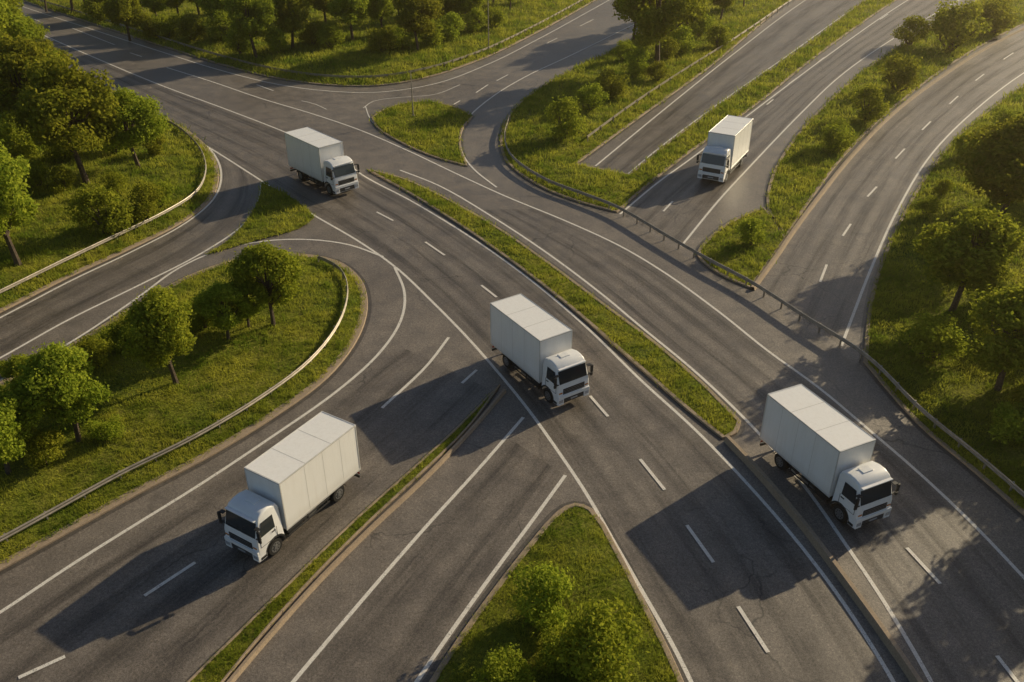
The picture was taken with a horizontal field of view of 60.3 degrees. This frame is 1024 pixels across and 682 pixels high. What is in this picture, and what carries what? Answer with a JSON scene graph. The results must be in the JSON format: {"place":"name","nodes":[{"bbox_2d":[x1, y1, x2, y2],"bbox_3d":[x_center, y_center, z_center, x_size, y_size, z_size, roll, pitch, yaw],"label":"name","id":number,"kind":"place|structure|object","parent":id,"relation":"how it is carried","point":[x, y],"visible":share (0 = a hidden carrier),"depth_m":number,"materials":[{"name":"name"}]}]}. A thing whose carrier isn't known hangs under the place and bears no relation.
{"place":"outdoors","nodes":[
{"label":"outdoors","id":0,"kind":"place"},
{"bbox_2d":[25,0,591,84],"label":"grass verge","id":1,"kind":"object","parent":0,"point":[367,52],"depth_m":141.36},
{"bbox_2d":[78,0,107,20],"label":"bush","id":2,"kind":"object","parent":1,"relation":"on","point":[93,10],"visible":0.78,"depth_m":158.48,"materials":[{"name":"green plant"}]},
{"bbox_2d":[135,12,161,38],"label":"bush","id":3,"kind":"object","parent":1,"relation":"on","point":[145,22],"visible":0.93,"depth_m":146.65,"materials":[{"name":"green plant"}]},
{"bbox_2d":[150,12,184,36],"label":"bush","id":4,"kind":"object","parent":1,"relation":"on","point":[166,26],"visible":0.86,"depth_m":147.08,"materials":[{"name":"green plant"}]},
{"bbox_2d":[174,11,205,40],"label":"bush","id":5,"kind":"object","parent":1,"relation":"on","point":[187,25],"visible":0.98,"depth_m":143.71,"materials":[{"name":"green plant"}]},
{"bbox_2d":[202,9,235,40],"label":"bush","id":6,"kind":"object","parent":1,"relation":"on","point":[218,31],"visible":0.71,"depth_m":142.15,"materials":[{"name":"green plant"}]},
{"bbox_2d":[223,30,252,53],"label":"bush","id":7,"kind":"object","parent":1,"relation":"on","point":[231,38],"visible":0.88,"depth_m":136.07,"materials":[{"name":"green plant"}]},
{"bbox_2d":[222,0,278,57],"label":"deciduous tree","id":8,"kind":"object","parent":1,"relation":"on","point":[246,22],"visible":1,"depth_m":131.58,"materials":[{"name":"green plant"}]},
{"bbox_2d":[262,26,289,51],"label":"bush","id":9,"kind":"object","parent":1,"relation":"on","point":[275,39],"visible":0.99,"depth_m":135.06,"materials":[{"name":"green plant"}]},
{"bbox_2d":[272,0,309,48],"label":"deciduous tree","id":10,"kind":"object","parent":1,"relation":"on","point":[291,15],"visible":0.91,"depth_m":136.06,"materials":[{"name":"green plant"}]},
{"bbox_2d":[298,18,326,44],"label":"bush","id":11,"kind":"object","parent":1,"relation":"on","point":[310,30],"visible":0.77,"depth_m":140.11,"materials":[{"name":"green plant"}]},
{"bbox_2d":[315,20,347,48],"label":"bush","id":12,"kind":"object","parent":1,"relation":"on","point":[332,34],"visible":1,"depth_m":138.33,"materials":[{"name":"green plant"}]},
{"bbox_2d":[325,0,370,41],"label":"deciduous tree","id":13,"kind":"object","parent":1,"relation":"on","point":[351,12],"visible":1,"depth_m":139.26,"materials":[{"name":"green plant"}]},
{"bbox_2d":[366,0,394,27],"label":"deciduous tree","id":14,"kind":"object","parent":1,"relation":"on","point":[378,9],"visible":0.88,"depth_m":144.51,"materials":[{"name":"green plant"}]},
{"bbox_2d":[366,22,398,53],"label":"bush","id":15,"kind":"object","parent":1,"relation":"on","point":[376,36],"visible":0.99,"depth_m":136.86,"materials":[{"name":"green plant"}]},
{"bbox_2d":[392,0,445,51],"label":"deciduous tree","id":16,"kind":"object","parent":1,"relation":"on","point":[413,16],"visible":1,"depth_m":133.59,"materials":[{"name":"green plant"}]},
{"bbox_2d":[435,11,466,40],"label":"bush","id":17,"kind":"object","parent":1,"relation":"on","point":[453,22],"visible":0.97,"depth_m":143.01,"materials":[{"name":"green plant"}]},
{"bbox_2d":[452,0,485,27],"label":"deciduous tree","id":18,"kind":"object","parent":1,"relation":"on","point":[461,7],"visible":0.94,"depth_m":150.56,"materials":[{"name":"green plant"}]},
{"bbox_2d":[461,8,487,32],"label":"bush","id":19,"kind":"object","parent":1,"relation":"on","point":[476,15],"visible":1,"depth_m":148.92,"materials":[{"name":"green plant"}]},
{"bbox_2d":[0,0,1023,681],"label":"road","id":20,"kind":"structure","parent":0,"point":[96,616],"depth_m":56.13,"materials":[{"name":"asphalt"}]},
{"bbox_2d":[0,108,213,307],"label":"grass verge","id":21,"kind":"object","parent":20,"relation":"on","point":[50,258],"depth_m":81.38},
{"bbox_2d":[0,139,39,265],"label":"deciduous tree","id":22,"kind":"object","parent":21,"relation":"on","point":[12,173],"visible":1,"depth_m":69.45,"materials":[{"name":"green plant"}]},
{"bbox_2d":[0,0,39,43],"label":"deciduous tree","id":23,"kind":"object","parent":21,"relation":"on","point":[21,25],"visible":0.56,"depth_m":113.54,"materials":[{"name":"green plant"}]},
{"bbox_2d":[0,108,40,158],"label":"bush","id":24,"kind":"object","parent":21,"relation":"on","point":[21,149],"visible":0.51,"depth_m":93.33,"materials":[{"name":"green plant"}]},
{"bbox_2d":[5,4,50,42],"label":"deciduous tree","id":25,"kind":"object","parent":21,"relation":"on","point":[38,28],"visible":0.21,"depth_m":125.96,"materials":[{"name":"green plant"}]},
{"bbox_2d":[0,30,65,144],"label":"deciduous tree","id":26,"kind":"object","parent":21,"relation":"on","point":[16,55],"visible":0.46,"depth_m":93.51,"materials":[{"name":"green plant"}]},
{"bbox_2d":[21,160,50,186],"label":"bush","id":27,"kind":"object","parent":21,"relation":"on","point":[37,172],"visible":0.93,"depth_m":87.35,"materials":[{"name":"green plant"}]},
{"bbox_2d":[31,137,81,162],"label":"bush","id":28,"kind":"object","parent":21,"relation":"on","point":[57,153],"visible":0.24,"depth_m":93.67,"materials":[{"name":"green plant"}]},
{"bbox_2d":[41,165,77,193],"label":"bush","id":29,"kind":"object","parent":21,"relation":"on","point":[61,185],"visible":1,"depth_m":85.92,"materials":[{"name":"green plant"}]},
{"bbox_2d":[8,49,125,183],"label":"deciduous tree","id":30,"kind":"object","parent":21,"relation":"on","point":[49,104],"visible":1,"depth_m":83.29,"materials":[{"name":"green plant"}]},
{"bbox_2d":[64,182,137,234],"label":"bush","id":31,"kind":"object","parent":21,"relation":"on","point":[96,199],"visible":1,"depth_m":77.73,"materials":[{"name":"green plant"}]},
{"bbox_2d":[0,115,206,293],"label":"guardrail","id":32,"kind":"object","parent":21,"relation":"on","point":[37,273],"visible":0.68,"depth_m":78.24,"materials":[{"name":"metal"}]},
{"bbox_2d":[100,169,128,193],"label":"bush","id":33,"kind":"object","parent":21,"relation":"on","point":[113,180],"visible":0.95,"depth_m":85.91,"materials":[{"name":"green plant"}]},
{"bbox_2d":[94,85,173,167],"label":"deciduous tree","id":34,"kind":"object","parent":21,"relation":"on","point":[137,111],"visible":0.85,"depth_m":89.30,"materials":[{"name":"green plant"}]},
{"bbox_2d":[125,178,165,221],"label":"bush","id":35,"kind":"object","parent":21,"relation":"on","point":[146,198],"visible":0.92,"depth_m":80.54,"materials":[{"name":"green plant"}]},
{"bbox_2d":[0,119,218,312],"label":"kerb","id":36,"kind":"structure","parent":20,"relation":"on","point":[95,263],"depth_m":77.47,"materials":[{"name":"concrete"}]},
{"bbox_2d":[99,0,143,40],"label":"deciduous tree","id":37,"kind":"object","parent":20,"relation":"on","point":[118,12],"visible":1,"depth_m":143.97,"materials":[{"name":"green plant"}]},
{"bbox_2d":[0,256,359,560],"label":"grass verge","id":38,"kind":"object","parent":20,"relation":"on","point":[18,504],"depth_m":56.54,"materials":[{"name":"plant"}]},
{"bbox_2d":[0,352,36,408],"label":"deciduous tree","id":39,"kind":"object","parent":38,"relation":"on","point":[8,367],"visible":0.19,"depth_m":53.81,"materials":[{"name":"green plant"}]},
{"bbox_2d":[0,385,47,474],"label":"deciduous tree","id":40,"kind":"object","parent":38,"relation":"on","point":[13,422],"visible":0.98,"depth_m":48.52,"materials":[{"name":"green plant"}]},
{"bbox_2d":[19,425,66,468],"bbox_3d":[-26.950,6.062,50.802,2.824,2.710,3.170,10,32,16],"label":"bush","id":41,"kind":"object","parent":38,"relation":"on","point":[50,441],"visible":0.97,"depth_m":50.31,"materials":[{"name":"green plant"}]},
{"bbox_2d":[4,340,113,441],"bbox_3d":[-26.341,3.187,51.206,4.714,7.296,5.460,25,39,35],"label":"deciduous tree","id":42,"kind":"object","parent":38,"relation":"on","point":[49,385],"visible":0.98,"depth_m":49.95,"materials":[{"name":"green plant"}]},
{"bbox_2d":[72,332,115,370],"bbox_3d":[-28.329,0.743,59.385,2.838,2.723,3.186,4,31,7],"label":"bush","id":43,"kind":"object","parent":38,"relation":"on","point":[98,357],"visible":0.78,"depth_m":58.97,"materials":[{"name":"green plant"}]},
{"bbox_2d":[80,413,125,441],"bbox_3d":[-24.433,5.308,52.818,2.361,1.713,1.839,4,31,7],"label":"bush","id":44,"kind":"object","parent":38,"relation":"on","point":[108,429],"visible":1,"depth_m":52.55,"materials":[{"name":"green plant"}]},
{"bbox_2d":[95,321,135,351],"bbox_3d":[-27.469,-0.316,61.582,3.020,2.191,2.352,10,33,17],"label":"bush","id":45,"kind":"object","parent":38,"relation":"on","point":[114,335],"visible":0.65,"depth_m":61.21,"materials":[{"name":"green plant"}]},
{"bbox_2d":[118,284,196,384],"bbox_3d":[-22.268,-0.187,56.499,4.695,7.587,5.711,-3,31,-5],"label":"deciduous tree","id":46,"kind":"object","parent":38,"relation":"on","point":[157,317],"visible":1,"depth_m":54.53,"materials":[{"name":"green plant"}]},
{"bbox_2d":[0,256,347,541],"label":"guardrail","id":47,"kind":"object","parent":38,"relation":"on","point":[85,492],"visible":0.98,"depth_m":52.53,"materials":[{"name":"metal"}]},
{"bbox_2d":[185,296,214,332],"bbox_3d":[-22.549,-2.142,63.899,3.126,2.839,3.128,0,31,0],"label":"bush","id":48,"kind":"object","parent":38,"relation":"on","point":[199,321],"visible":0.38,"depth_m":63.36,"materials":[{"name":"green plant"}]},
{"bbox_2d":[190,280,252,338],"bbox_3d":[-20.494,-2.113,62.095,4.242,4.960,3.662,8,32,14],"label":"deciduous tree","id":49,"kind":"object","parent":38,"relation":"on","point":[226,317],"visible":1,"depth_m":61.04,"materials":[{"name":"green plant"}]},
{"bbox_2d":[225,278,263,326],"bbox_3d":[-19.485,-2.830,63.868,3.490,4.451,3.012,13,33,21],"label":"deciduous tree","id":50,"kind":"object","parent":38,"relation":"on","point":[254,309],"visible":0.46,"depth_m":63.04,"materials":[{"name":"green plant"}]},
{"bbox_2d":[221,237,306,325],"bbox_3d":[-17.524,-4.049,63.358,5.448,7.237,4.478,10,33,17],"label":"deciduous tree","id":51,"kind":"object","parent":38,"relation":"on","point":[269,263],"visible":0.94,"depth_m":62.16,"materials":[{"name":"green plant"}]},
{"bbox_2d":[0,253,367,570],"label":"kerb","id":52,"kind":"structure","parent":20,"relation":"on","point":[120,499],"depth_m":53.26,"materials":[{"name":"concrete"}]},
{"bbox_2d":[207,184,313,253],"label":"grass verge","id":53,"kind":"object","parent":20,"relation":"on","point":[268,221],"depth_m":82.58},
{"bbox_2d":[217,411,360,562],"bbox_3d":[-11.693,7.748,47.101,2.960,4.140,7.963,18,35,27],"label":"box truck","id":54,"kind":"object","parent":20,"relation":"on","point":[295,478],"visible":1,"depth_m":45.73,"materials":[{"name":"metal"}]},
{"bbox_2d":[36,0,581,78],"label":"guardrail","id":55,"kind":"object","parent":20,"relation":"on","point":[382,75],"visible":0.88,"depth_m":134.78,"materials":[{"name":"metal"}]},
{"bbox_2d":[23,0,594,86],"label":"kerb","id":56,"kind":"structure","parent":20,"relation":"on","point":[320,83],"depth_m":135.73,"materials":[{"name":"concrete"}]},
{"bbox_2d":[284,127,359,194],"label":"box truck","id":57,"kind":"object","parent":20,"relation":"on","point":[320,158],"visible":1,"depth_m":88.20,"materials":[{"name":"metal"}]},
{"bbox_2d":[187,384,499,681],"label":"kerb","id":58,"kind":"structure","parent":20,"relation":"on","point":[317,572],"depth_m":45.96,"materials":[{"name":"concrete"}]},
{"bbox_2d":[191,399,487,681],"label":"grass verge","id":59,"kind":"object","parent":58,"relation":"on","point":[297,588],"depth_m":43.76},
{"bbox_2d":[227,389,505,681],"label":"kerb","id":60,"kind":"object","parent":20,"relation":"on","point":[258,648],"visible":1,"depth_m":45.87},
{"bbox_2d":[374,102,468,163],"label":"grass verge","id":61,"kind":"object","parent":20,"relation":"on","point":[435,126],"depth_m":106.68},
{"bbox_2d":[371,101,472,165],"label":"kerb","id":62,"kind":"structure","parent":20,"relation":"on","point":[409,146],"depth_m":102.70,"materials":[{"name":"concrete"}]},
{"bbox_2d":[0,0,1023,681],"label":"grass","id":63,"kind":"structure","parent":20,"relation":"on","point":[762,86],"depth_m":83.57,"materials":[{"name":"plant"}]},
{"bbox_2d":[0,0,1023,681],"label":"road markings","id":64,"kind":"object","parent":20,"relation":"on","point":[646,598],"visible":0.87,"depth_m":57.15,"materials":[{"name":"paint"}]},
{"bbox_2d":[0,0,1023,681],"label":"road gutter","id":65,"kind":"object","parent":20,"relation":"on","point":[552,512],"visible":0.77,"depth_m":62.20,"materials":[{"name":"concrete"}]},
{"bbox_2d":[490,294,592,405],"bbox_3d":[1.764,0.610,58.861,3.049,4.264,8.202,-19,36,-28],"label":"box truck","id":66,"kind":"object","parent":20,"relation":"on","point":[531,339],"visible":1,"depth_m":57.24,"materials":[{"name":"metal"}]},
{"bbox_2d":[368,169,740,438],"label":"kerb","id":67,"kind":"structure","parent":20,"relation":"on","point":[654,379],"depth_m":66.47,"materials":[{"name":"concrete"}]},
{"bbox_2d":[376,172,735,434],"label":"grass verge","id":68,"kind":"object","parent":20,"relation":"on","point":[637,353],"depth_m":65.37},
{"bbox_2d":[437,507,675,681],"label":"grass verge","id":69,"kind":"object","parent":20,"relation":"on","point":[623,580],"depth_m":42.26,"materials":[{"name":"plant"}]},
{"bbox_2d":[472,640,538,681],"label":"bush","id":70,"kind":"object","parent":69,"relation":"on","point":[513,670],"visible":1,"depth_m":37.60,"materials":[{"name":"green plant"}]},
{"bbox_2d":[506,561,580,634],"bbox_3d":[1.350,11.836,40.918,3.539,3.213,3.537,18,35,27],"label":"bush","id":71,"kind":"object","parent":69,"relation":"on","point":[539,608],"visible":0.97,"depth_m":40.28,"materials":[{"name":"green plant"}]},
{"bbox_2d":[531,624,587,676],"bbox_3d":[2.266,13.590,38.972,2.962,2.149,2.308,-1,31,-2],"label":"bush","id":72,"kind":"object","parent":69,"relation":"on","point":[550,655],"visible":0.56,"depth_m":38.62,"materials":[{"name":"green plant"}]},
{"bbox_2d":[551,592,653,681],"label":"bush","id":73,"kind":"object","parent":69,"relation":"on","point":[599,655],"visible":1,"depth_m":37.48,"materials":[{"name":"green plant"}]},
{"bbox_2d":[429,503,683,681],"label":"kerb","id":74,"kind":"structure","parent":20,"relation":"on","point":[458,641],"depth_m":43.18,"materials":[{"name":"concrete"}]},
{"bbox_2d":[587,0,793,140],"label":"guardrail","id":75,"kind":"object","parent":20,"relation":"on","point":[628,106],"visible":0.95,"depth_m":125.44,"materials":[{"name":"metal"}]},
{"bbox_2d":[503,0,892,209],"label":"grass verge","id":76,"kind":"object","parent":20,"relation":"on","point":[562,145],"depth_m":108.98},
{"bbox_2d":[544,93,587,140],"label":"bush","id":77,"kind":"object","parent":76,"relation":"on","point":[565,128],"visible":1,"depth_m":100.75,"materials":[{"name":"green plant"}]},
{"bbox_2d":[573,81,609,111],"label":"bush","id":78,"kind":"object","parent":76,"relation":"on","point":[588,96],"visible":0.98,"depth_m":110.58,"materials":[{"name":"green plant"}]},
{"bbox_2d":[595,68,629,102],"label":"bush","id":79,"kind":"object","parent":76,"relation":"on","point":[614,88],"visible":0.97,"depth_m":115.11,"materials":[{"name":"green plant"}]},
{"bbox_2d":[622,47,651,76],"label":"bush","id":80,"kind":"object","parent":76,"relation":"on","point":[637,56],"visible":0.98,"depth_m":125.23,"materials":[{"name":"green plant"}]},
{"bbox_2d":[643,59,670,81],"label":"bush","id":81,"kind":"object","parent":76,"relation":"on","point":[653,70],"visible":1,"depth_m":123.54,"materials":[{"name":"green plant"}]},
{"bbox_2d":[612,0,713,60],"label":"deciduous tree","id":82,"kind":"object","parent":76,"relation":"on","point":[656,20],"visible":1,"depth_m":122.59,"materials":[{"name":"green plant"}]},
{"bbox_2d":[663,25,696,54],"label":"bush","id":83,"kind":"object","parent":76,"relation":"on","point":[682,37],"visible":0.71,"depth_m":136.32,"materials":[{"name":"green plant"}]},
{"bbox_2d":[704,23,731,47],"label":"bush","id":84,"kind":"object","parent":76,"relation":"on","point":[716,30],"visible":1,"depth_m":141.09,"materials":[{"name":"green plant"}]},
{"bbox_2d":[500,0,895,212],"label":"kerb","id":85,"kind":"structure","parent":20,"relation":"on","point":[602,143],"depth_m":105.25,"materials":[{"name":"concrete"}]},
{"bbox_2d":[696,115,752,182],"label":"box truck","id":86,"kind":"object","parent":20,"relation":"on","point":[726,150],"visible":1,"depth_m":90.72,"materials":[{"name":"metal"}]},
{"bbox_2d":[697,207,785,288],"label":"kerb","id":87,"kind":"structure","parent":20,"relation":"on","point":[721,273],"depth_m":75.23,"materials":[{"name":"concrete"}]},
{"bbox_2d":[701,209,783,285],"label":"grass verge","id":88,"kind":"object","parent":20,"relation":"on","point":[736,259],"depth_m":76.91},
{"bbox_2d":[733,216,766,245],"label":"bush","id":89,"kind":"object","parent":88,"relation":"on","point":[751,229],"visible":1,"depth_m":76.62,"materials":[{"name":"green plant"}]},
{"bbox_2d":[504,116,1023,496],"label":"guardrail","id":90,"kind":"object","parent":20,"relation":"on","point":[1000,474],"visible":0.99,"depth_m":65.44,"materials":[{"name":"metal"}]},
{"bbox_2d":[724,436,922,681],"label":"concrete barrier","id":91,"kind":"object","parent":20,"relation":"on","point":[884,635],"visible":1,"depth_m":44.61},
{"bbox_2d":[759,384,900,528],"bbox_3d":[17.540,6.416,49.278,2.990,4.181,8.043,-13,34,-21],"label":"box truck","id":92,"kind":"object","parent":20,"relation":"on","point":[822,447],"visible":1,"depth_m":47.88,"materials":[{"name":"metal"}]},
{"bbox_2d":[750,27,1023,289],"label":"kerb","id":93,"kind":"object","parent":20,"relation":"on","point":[770,264],"visible":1,"depth_m":95.81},
{"bbox_2d":[766,23,1023,236],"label":"kerb","id":94,"kind":"structure","parent":20,"relation":"on","point":[828,173],"depth_m":100.55,"materials":[{"name":"concrete"}]},
{"bbox_2d":[769,0,1023,233],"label":"grass verge","id":95,"kind":"object","parent":20,"relation":"on","point":[829,154],"depth_m":104.59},
{"bbox_2d":[820,116,858,153],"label":"bush","id":96,"kind":"object","parent":95,"relation":"on","point":[840,137],"visible":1,"depth_m":98.22,"materials":[{"name":"green plant"}]},
{"bbox_2d":[849,82,892,123],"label":"bush","id":97,"kind":"object","parent":95,"relation":"on","point":[872,94],"visible":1,"depth_m":107.17,"materials":[{"name":"green plant"}]},
{"bbox_2d":[877,49,926,91],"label":"bush","id":98,"kind":"object","parent":95,"relation":"on","point":[900,77],"visible":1,"depth_m":117.90,"materials":[{"name":"green plant"}]},
{"bbox_2d":[890,14,933,44],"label":"bush","id":99,"kind":"object","parent":95,"relation":"on","point":[919,24],"visible":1,"depth_m":142.59,"materials":[{"name":"green plant"}]},
{"bbox_2d":[924,0,993,51],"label":"bush","id":100,"kind":"object","parent":95,"relation":"on","point":[952,23],"visible":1,"depth_m":137.96,"materials":[{"name":"green plant"}]},
{"bbox_2d":[974,0,1021,35],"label":"bush","id":101,"kind":"object","parent":95,"relation":"on","point":[1002,18],"visible":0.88,"depth_m":149.53,"materials":[{"name":"green plant"}]},
{"bbox_2d":[863,86,1023,515],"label":"kerb","id":102,"kind":"structure","parent":20,"relation":"on","point":[987,481],"depth_m":57.42,"materials":[{"name":"concrete"}]},
{"bbox_2d":[868,90,1023,506],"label":"grass verge","id":103,"kind":"object","parent":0,"point":[1004,448],"depth_m":59.91,"materials":[{"name":"plant"}]},
{"bbox_2d":[915,194,942,215],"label":"bush","id":104,"kind":"object","parent":103,"relation":"on","point":[930,205],"visible":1,"depth_m":82.23,"materials":[{"name":"green plant"}]},
{"bbox_2d":[896,310,969,360],"bbox_3d":[28.684,-0.258,59.879,4.222,4.052,4.740,-17,35,-26],"label":"bush","id":105,"kind":"object","parent":103,"relation":"on","point":[946,343],"visible":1,"depth_m":59.39,"materials":[{"name":"green plant"}]},
{"bbox_2d":[905,200,1023,311],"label":"deciduous tree","id":106,"kind":"object","parent":103,"relation":"on","point":[955,255],"visible":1,"depth_m":62.78,"materials":[{"name":"green plant"}]},
{"bbox_2d":[948,112,1023,218],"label":"deciduous tree","id":107,"kind":"object","parent":103,"relation":"on","point":[993,166],"visible":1,"depth_m":75.45,"materials":[{"name":"green plant"}]},
{"bbox_2d":[959,283,1023,390],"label":"deciduous tree","id":108,"kind":"object","parent":103,"relation":"on","point":[1002,354],"visible":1,"depth_m":54.56,"materials":[{"name":"green plant"}]},
{"bbox_2d":[986,401,1023,444],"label":"bush","id":109,"kind":"object","parent":103,"relation":"on","point":[1010,425],"visible":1,"depth_m":52.50,"materials":[{"name":"green plant"}]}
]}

